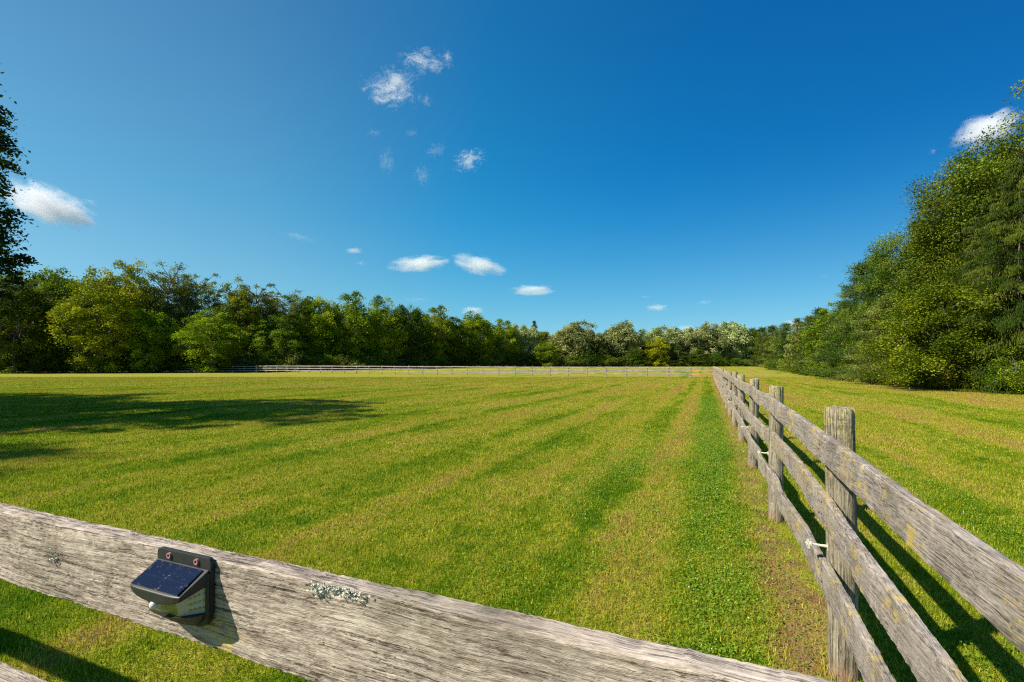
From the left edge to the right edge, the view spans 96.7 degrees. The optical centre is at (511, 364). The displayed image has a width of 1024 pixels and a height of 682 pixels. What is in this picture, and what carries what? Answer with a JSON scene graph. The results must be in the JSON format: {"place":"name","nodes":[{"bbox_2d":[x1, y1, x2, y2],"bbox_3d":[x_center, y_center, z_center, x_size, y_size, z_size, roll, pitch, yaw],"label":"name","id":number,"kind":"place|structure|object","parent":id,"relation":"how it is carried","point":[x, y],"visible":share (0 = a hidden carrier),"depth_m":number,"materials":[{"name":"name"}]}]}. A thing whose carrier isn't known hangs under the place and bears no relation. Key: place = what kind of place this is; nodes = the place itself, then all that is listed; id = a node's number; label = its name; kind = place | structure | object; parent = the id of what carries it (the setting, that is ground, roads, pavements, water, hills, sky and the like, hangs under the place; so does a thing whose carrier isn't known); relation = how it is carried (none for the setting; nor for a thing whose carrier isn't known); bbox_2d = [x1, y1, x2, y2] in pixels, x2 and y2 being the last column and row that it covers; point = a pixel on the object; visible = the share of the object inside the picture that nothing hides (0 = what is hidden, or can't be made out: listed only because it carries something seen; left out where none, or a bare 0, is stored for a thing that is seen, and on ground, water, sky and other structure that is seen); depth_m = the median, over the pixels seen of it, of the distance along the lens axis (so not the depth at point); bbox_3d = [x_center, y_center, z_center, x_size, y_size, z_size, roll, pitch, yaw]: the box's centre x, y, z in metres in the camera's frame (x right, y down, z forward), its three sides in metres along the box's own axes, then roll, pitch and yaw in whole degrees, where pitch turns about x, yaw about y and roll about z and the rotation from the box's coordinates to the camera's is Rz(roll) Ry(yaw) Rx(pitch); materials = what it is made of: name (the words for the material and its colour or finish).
{"place":"outdoors","nodes":[
{"label":"outdoors","id":0,"kind":"place"},
{"bbox_2d":[0,365,1023,681],"bbox_3d":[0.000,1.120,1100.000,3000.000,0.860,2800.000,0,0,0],"label":"ground","id":1,"kind":"structure","parent":0,"point":[810,631],"depth_m":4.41,"materials":[{"name":"green plant"}]},
{"bbox_2d":[0,72,41,327],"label":"tree","id":2,"kind":"object","parent":1,"relation":"on","point":[11,262],"visible":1,"depth_m":15.25,"materials":[{"name":"green plant"}]},
{"bbox_2d":[0,346,50,372],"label":"shrub","id":3,"kind":"object","parent":1,"relation":"on","point":[8,362],"visible":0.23,"depth_m":79.18,"materials":[{"name":"green plant"}]},
{"bbox_2d":[0,269,71,373],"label":"shade tree","id":4,"kind":"object","parent":1,"relation":"on","point":[11,338],"visible":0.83,"depth_m":77.33,"materials":[{"name":"green plant"}]},
{"bbox_2d":[17,352,63,372],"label":"shrub","id":5,"kind":"object","parent":1,"relation":"on","point":[29,368],"visible":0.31,"depth_m":79.47,"materials":[{"name":"green plant"}]},
{"bbox_2d":[15,350,74,372],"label":"shrub","id":6,"kind":"object","parent":1,"relation":"on","point":[38,359],"visible":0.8,"depth_m":79.25,"materials":[{"name":"green plant"}]},
{"bbox_2d":[0,266,92,369],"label":"shade tree","id":7,"kind":"object","parent":1,"relation":"on","point":[50,287],"visible":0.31,"depth_m":82.31,"materials":[{"name":"green plant"}]},
{"bbox_2d":[45,355,73,372],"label":"shrub","id":8,"kind":"object","parent":1,"relation":"on","point":[61,361],"visible":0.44,"depth_m":80.76,"materials":[{"name":"green plant"}]},
{"bbox_2d":[66,355,103,372],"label":"shrub","id":9,"kind":"object","parent":1,"relation":"on","point":[70,367],"visible":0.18,"depth_m":80.24,"materials":[{"name":"green plant"}]},
{"bbox_2d":[39,266,145,372],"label":"shade tree","id":10,"kind":"object","parent":1,"relation":"on","point":[83,338],"visible":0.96,"depth_m":77.14,"materials":[{"name":"green plant"}]},
{"bbox_2d":[87,258,164,372],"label":"shade tree","id":11,"kind":"object","parent":1,"relation":"on","point":[133,292],"visible":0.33,"depth_m":85.51,"materials":[{"name":"green plant"}]},
{"bbox_2d":[111,350,141,371],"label":"shrub","id":12,"kind":"object","parent":1,"relation":"on","point":[127,355],"visible":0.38,"depth_m":82.99,"materials":[{"name":"green plant"}]},
{"bbox_2d":[119,307,183,372],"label":"shade tree","id":13,"kind":"object","parent":1,"relation":"on","point":[157,339],"visible":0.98,"depth_m":80.59,"materials":[{"name":"green plant"}]},
{"bbox_2d":[138,258,199,370],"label":"locust tree","id":14,"kind":"object","parent":1,"relation":"on","point":[161,302],"visible":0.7,"depth_m":88.32,"materials":[{"name":"green plant"}]},
{"bbox_2d":[158,355,189,372],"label":"shrub","id":15,"kind":"object","parent":1,"relation":"on","point":[176,365],"visible":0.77,"depth_m":83.97,"materials":[{"name":"green plant"}]},
{"bbox_2d":[170,272,224,347],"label":"locust tree","id":16,"kind":"object","parent":1,"relation":"on","point":[204,286],"visible":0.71,"depth_m":90.25,"materials":[{"name":"green plant"}]},
{"bbox_2d":[167,309,252,372],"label":"shade tree","id":17,"kind":"object","parent":1,"relation":"on","point":[203,326],"visible":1,"depth_m":80.22,"materials":[{"name":"green plant"}]},
{"bbox_2d":[173,366,255,372],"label":"wooden fence","id":18,"kind":"object","parent":1,"relation":"on","point":[232,370],"visible":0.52,"depth_m":83.95,"materials":[{"name":"grey wood"}]},
{"bbox_2d":[204,274,266,371],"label":"shade tree","id":19,"kind":"object","parent":1,"relation":"on","point":[229,303],"visible":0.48,"depth_m":91.56,"materials":[{"name":"green plant"}]},
{"bbox_2d":[229,352,261,371],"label":"shrub","id":20,"kind":"object","parent":1,"relation":"on","point":[245,361],"visible":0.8,"depth_m":86.12,"materials":[{"name":"green plant"}]},
{"bbox_2d":[231,353,266,371],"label":"shrub","id":21,"kind":"object","parent":1,"relation":"on","point":[262,363],"visible":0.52,"depth_m":87.56,"materials":[{"name":"green plant"}]},
{"bbox_2d":[228,283,279,354],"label":"locust tree","id":22,"kind":"object","parent":1,"relation":"on","point":[260,304],"visible":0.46,"depth_m":94.15,"materials":[{"name":"green plant"}]},
{"bbox_2d":[249,348,282,371],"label":"shrub","id":23,"kind":"object","parent":1,"relation":"on","point":[268,361],"visible":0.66,"depth_m":88.86,"materials":[{"name":"green plant"}]},
{"bbox_2d":[245,315,307,369],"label":"shade tree","id":24,"kind":"object","parent":1,"relation":"on","point":[288,337],"visible":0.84,"depth_m":91.23,"materials":[{"name":"green plant"}]},
{"bbox_2d":[262,283,312,369],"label":"locust tree","id":25,"kind":"object","parent":1,"relation":"on","point":[295,306],"visible":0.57,"depth_m":96.66,"materials":[{"name":"green plant"}]},
{"bbox_2d":[271,349,306,369],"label":"shrub","id":26,"kind":"object","parent":1,"relation":"on","point":[293,358],"visible":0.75,"depth_m":90.67,"materials":[{"name":"green plant"}]},
{"bbox_2d":[291,351,323,369],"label":"shrub","id":27,"kind":"object","parent":1,"relation":"on","point":[308,360],"visible":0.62,"depth_m":92.70,"materials":[{"name":"green plant"}]},
{"bbox_2d":[286,295,348,369],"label":"shade tree","id":28,"kind":"object","parent":1,"relation":"on","point":[313,332],"visible":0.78,"depth_m":98.46,"materials":[{"name":"green plant"}]},
{"bbox_2d":[306,353,332,369],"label":"shrub","id":29,"kind":"object","parent":1,"relation":"on","point":[319,359],"visible":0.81,"depth_m":93.70,"materials":[{"name":"green plant"}]},
{"bbox_2d":[320,354,346,369],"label":"shrub","id":30,"kind":"object","parent":1,"relation":"on","point":[334,362],"visible":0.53,"depth_m":95.67,"materials":[{"name":"green plant"}]},
{"bbox_2d":[327,354,357,369],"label":"shrub","id":31,"kind":"object","parent":1,"relation":"on","point":[343,359],"visible":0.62,"depth_m":96.61,"materials":[{"name":"green plant"}]},
{"bbox_2d":[323,290,383,369],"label":"shade tree","id":32,"kind":"object","parent":1,"relation":"on","point":[350,340],"visible":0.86,"depth_m":102.24,"materials":[{"name":"green plant"}]},
{"bbox_2d":[344,357,366,369],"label":"shrub","id":33,"kind":"object","parent":1,"relation":"on","point":[359,362],"visible":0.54,"depth_m":98.66,"materials":[{"name":"green plant"}]},
{"bbox_2d":[355,355,376,369],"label":"shrub","id":34,"kind":"object","parent":1,"relation":"on","point":[368,362],"visible":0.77,"depth_m":100.36,"materials":[{"name":"green plant"}]},
{"bbox_2d":[365,348,397,367],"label":"shrub","id":35,"kind":"object","parent":1,"relation":"on","point":[378,353],"visible":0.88,"depth_m":104.76,"materials":[{"name":"green plant"}]},
{"bbox_2d":[355,295,408,367],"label":"shade tree","id":36,"kind":"object","parent":1,"relation":"on","point":[389,336],"visible":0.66,"depth_m":108.40,"materials":[{"name":"green plant"}]},
{"bbox_2d":[384,303,434,367],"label":"shade tree","id":37,"kind":"object","parent":1,"relation":"on","point":[411,323],"visible":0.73,"depth_m":113.92,"materials":[{"name":"green plant"}]},
{"bbox_2d":[404,353,429,367],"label":"shrub","id":38,"kind":"object","parent":1,"relation":"on","point":[421,362],"visible":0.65,"depth_m":112.43,"materials":[{"name":"green plant"}]},
{"bbox_2d":[0,503,835,681],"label":"wooden fence","id":39,"kind":"object","parent":1,"relation":"on","point":[310,624],"visible":0.94,"depth_m":0.64,"materials":[{"name":"grey wood"}]},
{"bbox_2d":[130,546,214,626],"bbox_3d":[-0.542,0.363,0.720,0.130,0.113,0.057,0,0,21],"label":"solar light","id":40,"kind":"object","parent":39,"relation":"attached to","point":[175,585],"visible":1,"depth_m":0.71,"materials":[{"name":"black plastic"}]},
{"bbox_2d":[421,349,447,367],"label":"shrub","id":41,"kind":"object","parent":1,"relation":"on","point":[437,359],"visible":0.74,"depth_m":116.73,"materials":[{"name":"green plant"}]},
{"bbox_2d":[417,304,462,367],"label":"shade tree","id":42,"kind":"object","parent":1,"relation":"on","point":[441,323],"visible":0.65,"depth_m":120.09,"materials":[{"name":"green plant"}]},
{"bbox_2d":[437,316,476,367],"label":"shade tree","id":43,"kind":"object","parent":1,"relation":"on","point":[461,352],"visible":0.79,"depth_m":122.11,"materials":[{"name":"green plant"}]},
{"bbox_2d":[460,310,496,365],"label":"shade tree","id":44,"kind":"object","parent":1,"relation":"on","point":[483,344],"visible":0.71,"depth_m":127.60,"materials":[{"name":"green plant"}]},
{"bbox_2d":[256,365,712,377],"bbox_3d":[-10.816,0.980,65.842,73.444,1.681,0.190,0,0,22],"label":"wooden fence","id":45,"kind":"object","parent":1,"relation":"on","point":[482,369],"visible":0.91,"depth_m":61.90,"materials":[{"name":"grey wood"}]},
{"bbox_2d":[474,353,501,365],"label":"shrub","id":46,"kind":"object","parent":1,"relation":"on","point":[486,362],"visible":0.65,"depth_m":129.08,"materials":[{"name":"green plant"}]},
{"bbox_2d":[483,351,507,366],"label":"shrub","id":47,"kind":"object","parent":1,"relation":"on","point":[497,357],"visible":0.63,"depth_m":131.76,"materials":[{"name":"green plant"}]},
{"bbox_2d":[488,319,522,366],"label":"shade tree","id":48,"kind":"object","parent":1,"relation":"on","point":[502,350],"visible":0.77,"depth_m":135.99,"materials":[{"name":"green plant"}]},
{"bbox_2d":[501,356,517,366],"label":"shrub","id":49,"kind":"object","parent":1,"relation":"on","point":[511,363],"visible":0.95,"depth_m":133.60,"materials":[{"name":"green plant"}]},
{"bbox_2d":[509,351,529,366],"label":"shrub","id":50,"kind":"object","parent":1,"relation":"on","point":[519,357],"visible":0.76,"depth_m":136.86,"materials":[{"name":"green plant"}]},
{"bbox_2d":[504,324,541,366],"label":"maple tree","id":51,"kind":"object","parent":1,"relation":"on","point":[528,335],"visible":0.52,"depth_m":140.34,"materials":[{"name":"green plant"}]},
{"bbox_2d":[537,330,552,345],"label":"shade tree","id":52,"kind":"object","parent":1,"relation":"on","point":[542,335],"visible":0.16,"depth_m":157.90,"materials":[{"name":"green plant"}]},
{"bbox_2d":[533,341,563,366],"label":"shade tree","id":53,"kind":"object","parent":1,"relation":"on","point":[549,353],"visible":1,"depth_m":136.68,"materials":[{"name":"green plant"}]},
{"bbox_2d":[562,354,582,365],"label":"shrub","id":54,"kind":"object","parent":1,"relation":"on","point":[569,361],"visible":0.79,"depth_m":142.36,"materials":[{"name":"green plant"}]},
{"bbox_2d":[544,319,607,366],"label":"maple tree","id":55,"kind":"object","parent":1,"relation":"on","point":[572,332],"visible":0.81,"depth_m":145.75,"materials":[{"name":"green plant"}]},
{"bbox_2d":[572,350,598,366],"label":"shrub","id":56,"kind":"object","parent":1,"relation":"on","point":[585,362],"visible":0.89,"depth_m":141.32,"materials":[{"name":"green plant"}]},
{"bbox_2d":[593,338,613,366],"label":"spruce tree","id":57,"kind":"object","parent":1,"relation":"on","point":[600,352],"visible":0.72,"depth_m":145.19,"materials":[{"name":"green plant"}]},
{"bbox_2d":[602,353,619,366],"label":"shrub","id":58,"kind":"object","parent":1,"relation":"on","point":[614,359],"visible":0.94,"depth_m":143.28,"materials":[{"name":"green plant"}]},
{"bbox_2d":[602,320,651,365],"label":"maple tree","id":59,"kind":"object","parent":1,"relation":"on","point":[625,334],"visible":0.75,"depth_m":149.84,"materials":[{"name":"green plant"}]},
{"bbox_2d":[623,352,641,365],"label":"shrub","id":60,"kind":"object","parent":1,"relation":"on","point":[632,356],"visible":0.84,"depth_m":144.07,"materials":[{"name":"green plant"}]},
{"bbox_2d":[623,343,645,366],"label":"pine tree","id":61,"kind":"object","parent":1,"relation":"on","point":[634,349],"visible":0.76,"depth_m":145.01,"materials":[{"name":"green plant"}]},
{"bbox_2d":[644,337,671,366],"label":"shade tree","id":62,"kind":"object","parent":1,"relation":"on","point":[660,346],"visible":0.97,"depth_m":145.48,"materials":[{"name":"green plant"}]},
{"bbox_2d":[641,325,684,365],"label":"maple tree","id":63,"kind":"object","parent":1,"relation":"on","point":[657,332],"visible":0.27,"depth_m":152.59,"materials":[{"name":"green plant"}]},
{"bbox_2d":[653,351,676,365],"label":"shrub","id":64,"kind":"object","parent":1,"relation":"on","point":[664,357],"visible":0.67,"depth_m":145.26,"materials":[{"name":"green plant"}]},
{"bbox_2d":[666,346,695,366],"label":"spruce tree","id":65,"kind":"object","parent":1,"relation":"on","point":[677,355],"visible":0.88,"depth_m":146.04,"materials":[{"name":"green plant"}]},
{"bbox_2d":[667,324,710,363],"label":"tree","id":66,"kind":"object","parent":1,"relation":"on","point":[686,336],"visible":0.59,"depth_m":154.13,"materials":[{"name":"green plant"}]},
{"bbox_2d":[686,347,715,366],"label":"pine tree","id":67,"kind":"object","parent":1,"relation":"on","point":[697,353],"visible":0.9,"depth_m":146.67,"materials":[{"name":"green plant"}]},
{"bbox_2d":[689,321,733,365],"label":"maple tree","id":68,"kind":"object","parent":1,"relation":"on","point":[708,331],"visible":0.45,"depth_m":154.71,"materials":[{"name":"green plant"}]},
{"bbox_2d":[707,352,724,365],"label":"shrub","id":69,"kind":"object","parent":1,"relation":"on","point":[714,357],"visible":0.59,"depth_m":148.25,"materials":[{"name":"green plant"}]},
{"bbox_2d":[428,394,1023,681],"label":"clover","id":70,"kind":"object","parent":1,"relation":"on","point":[731,551],"visible":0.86,"depth_m":3.97,"materials":[{"name":"green plant"}]},
{"bbox_2d":[706,320,756,365],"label":"maple tree","id":71,"kind":"object","parent":1,"relation":"on","point":[736,335],"visible":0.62,"depth_m":155.98,"materials":[{"name":"green plant"}]},
{"bbox_2d":[741,327,760,365],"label":"pine tree","id":72,"kind":"object","parent":1,"relation":"on","point":[753,331],"visible":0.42,"depth_m":157.01,"materials":[{"name":"green plant"}]},
{"bbox_2d":[741,326,769,366],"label":"pine tree","id":73,"kind":"object","parent":1,"relation":"on","point":[760,337],"visible":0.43,"depth_m":139.98,"materials":[{"name":"green plant"}]},
{"bbox_2d":[754,324,783,367],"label":"pine tree","id":74,"kind":"object","parent":1,"relation":"on","point":[771,329],"visible":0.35,"depth_m":117.86,"materials":[{"name":"green plant"}]},
{"bbox_2d":[760,330,786,369],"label":"pine tree","id":75,"kind":"object","parent":1,"relation":"on","point":[768,346],"visible":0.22,"depth_m":100.10,"materials":[{"name":"green plant"}]},
{"bbox_2d":[765,322,793,370],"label":"pine tree","id":76,"kind":"object","parent":1,"relation":"on","point":[784,333],"visible":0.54,"depth_m":92.03,"materials":[{"name":"green plant"}]},
{"bbox_2d":[776,318,803,372],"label":"cedar tree","id":77,"kind":"object","parent":1,"relation":"on","point":[797,322],"visible":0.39,"depth_m":78.04,"materials":[{"name":"green plant"}]},
{"bbox_2d":[781,314,815,374],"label":"pine tree","id":78,"kind":"object","parent":1,"relation":"on","point":[799,349],"visible":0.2,"depth_m":68.16,"materials":[{"name":"green plant"}]},
{"bbox_2d":[783,307,835,375],"bbox_3d":[40.880,-2.925,59.973,7.223,9.501,7.580,0,0,-14],"label":"pine tree","id":79,"kind":"object","parent":1,"relation":"on","point":[805,373],"visible":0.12,"depth_m":60.40,"materials":[{"name":"green plant"}]},
{"bbox_2d":[795,300,844,376],"bbox_3d":[38.220,-2.917,53.679,7.876,9.237,8.991,0,0,20],"label":"shade tree","id":80,"kind":"object","parent":1,"relation":"on","point":[822,322],"visible":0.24,"depth_m":54.22,"materials":[{"name":"green plant"}]},
{"bbox_2d":[805,298,855,376],"bbox_3d":[34.794,-2.603,47.077,7.773,8.700,7.683,0,0,-16],"label":"pine tree","id":81,"kind":"object","parent":1,"relation":"on","point":[827,334],"visible":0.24,"depth_m":47.28,"materials":[{"name":"green plant"}]},
{"bbox_2d":[808,258,878,380],"bbox_3d":[32.549,-3.793,41.276,8.969,11.841,7.601,0,0,7],"label":"pine tree","id":82,"kind":"object","parent":1,"relation":"on","point":[849,311],"visible":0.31,"depth_m":42.26,"materials":[{"name":"green plant"}]},
{"bbox_2d":[825,248,900,381],"bbox_3d":[31.672,-3.913,38.365,7.972,12.106,6.756,0,0,3],"label":"pine tree","id":83,"kind":"object","parent":1,"relation":"on","point":[868,301],"visible":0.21,"depth_m":39.25,"materials":[{"name":"green plant"}]},
{"bbox_2d":[713,366,1023,681],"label":"wooden fence","id":84,"kind":"object","parent":1,"relation":"on","point":[985,580],"visible":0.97,"depth_m":1.76,"materials":[{"name":"wood"}]},
{"bbox_2d":[832,296,921,384],"bbox_3d":[29.105,-1.833,35.258,7.203,7.099,7.287,0,0,33],"label":"pine tree","id":85,"kind":"object","parent":1,"relation":"on","point":[870,334],"visible":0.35,"depth_m":35.20,"materials":[{"name":"green plant"}]},
{"bbox_2d":[854,351,903,384],"bbox_3d":[28.476,0.198,34.197,5.381,3.138,4.604,0,0,1],"label":"shrub","id":86,"kind":"object","parent":1,"relation":"on","point":[867,372],"visible":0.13,"depth_m":34.17,"materials":[{"name":"green plant"}]},
{"bbox_2d":[868,369,918,386],"bbox_3d":[27.550,0.673,31.329,5.043,2.059,4.314,0,0,-31],"label":"shrub","id":87,"kind":"object","parent":1,"relation":"on","point":[887,375],"visible":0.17,"depth_m":31.35,"materials":[{"name":"green plant"}]},
{"bbox_2d":[857,185,969,355],"bbox_3d":[32.023,-5.554,35.274,8.517,14.694,9.128,0,0,38],"label":"elm tree","id":88,"kind":"object","parent":1,"relation":"on","point":[892,243],"visible":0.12,"depth_m":35.60,"materials":[{"name":"green plant"}]},
{"bbox_2d":[828,266,1023,389],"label":"elm tree","id":89,"kind":"object","parent":1,"relation":"on","point":[922,308],"visible":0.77,"depth_m":26.42,"materials":[{"name":"green plant"}]},
{"bbox_2d":[915,363,968,388],"bbox_3d":[26.483,0.546,27.793,3.848,2.330,4.148,0,0,41],"label":"shrub","id":90,"kind":"object","parent":1,"relation":"on","point":[931,380],"visible":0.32,"depth_m":27.28,"materials":[{"name":"green plant"}]},
{"bbox_2d":[881,110,1023,324],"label":"elm tree","id":91,"kind":"object","parent":1,"relation":"on","point":[983,168],"visible":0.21,"depth_m":30.70,"materials":[{"name":"green plant"}]},
{"bbox_2d":[886,157,1022,349],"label":"elm tree","id":92,"kind":"object","parent":1,"relation":"on","point":[928,204],"visible":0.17,"depth_m":32.11,"materials":[{"name":"green plant"}]},
{"bbox_2d":[916,214,1016,388],"bbox_3d":[29.837,-3.604,28.406,6.946,11.608,6.626,0,0,0],"label":"spruce tree","id":93,"kind":"object","parent":1,"relation":"on","point":[980,223],"visible":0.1,"depth_m":28.64,"materials":[{"name":"green plant"}]},
{"bbox_2d":[920,363,1014,388],"bbox_3d":[26.724,0.627,26.270,4.482,2.148,4.831,0,0,8],"label":"shrub","id":94,"kind":"object","parent":1,"relation":"on","point":[963,384],"visible":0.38,"depth_m":26.21,"materials":[{"name":"green plant"}]},
{"bbox_2d":[923,159,1023,394],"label":"spruce tree","id":95,"kind":"object","parent":1,"relation":"on","point":[1001,234],"visible":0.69,"depth_m":24.91,"materials":[{"name":"green plant"}]},
{"bbox_2d":[938,80,1023,293],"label":"elm tree","id":96,"kind":"object","parent":1,"relation":"on","point":[1003,151],"visible":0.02,"depth_m":31.80,"materials":[{"name":"green plant"}]},
{"bbox_2d":[949,345,1023,390],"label":"shrub","id":97,"kind":"object","parent":1,"relation":"on","point":[974,365],"visible":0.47,"depth_m":25.09,"materials":[{"name":"green plant"}]},
{"bbox_2d":[974,361,1023,390],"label":"shrub","id":98,"kind":"object","parent":1,"relation":"on","point":[1019,378],"visible":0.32,"depth_m":23.47,"materials":[{"name":"green plant"}]},
{"bbox_2d":[977,347,1023,393],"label":"shrub","id":99,"kind":"object","parent":1,"relation":"on","point":[1000,375],"visible":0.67,"depth_m":23.71,"materials":[{"name":"green plant"}]},
{"bbox_2d":[0,0,1023,364],"label":"sky","id":100,"kind":"structure","parent":0,"point":[554,164],"materials":[{"name":"blue"}]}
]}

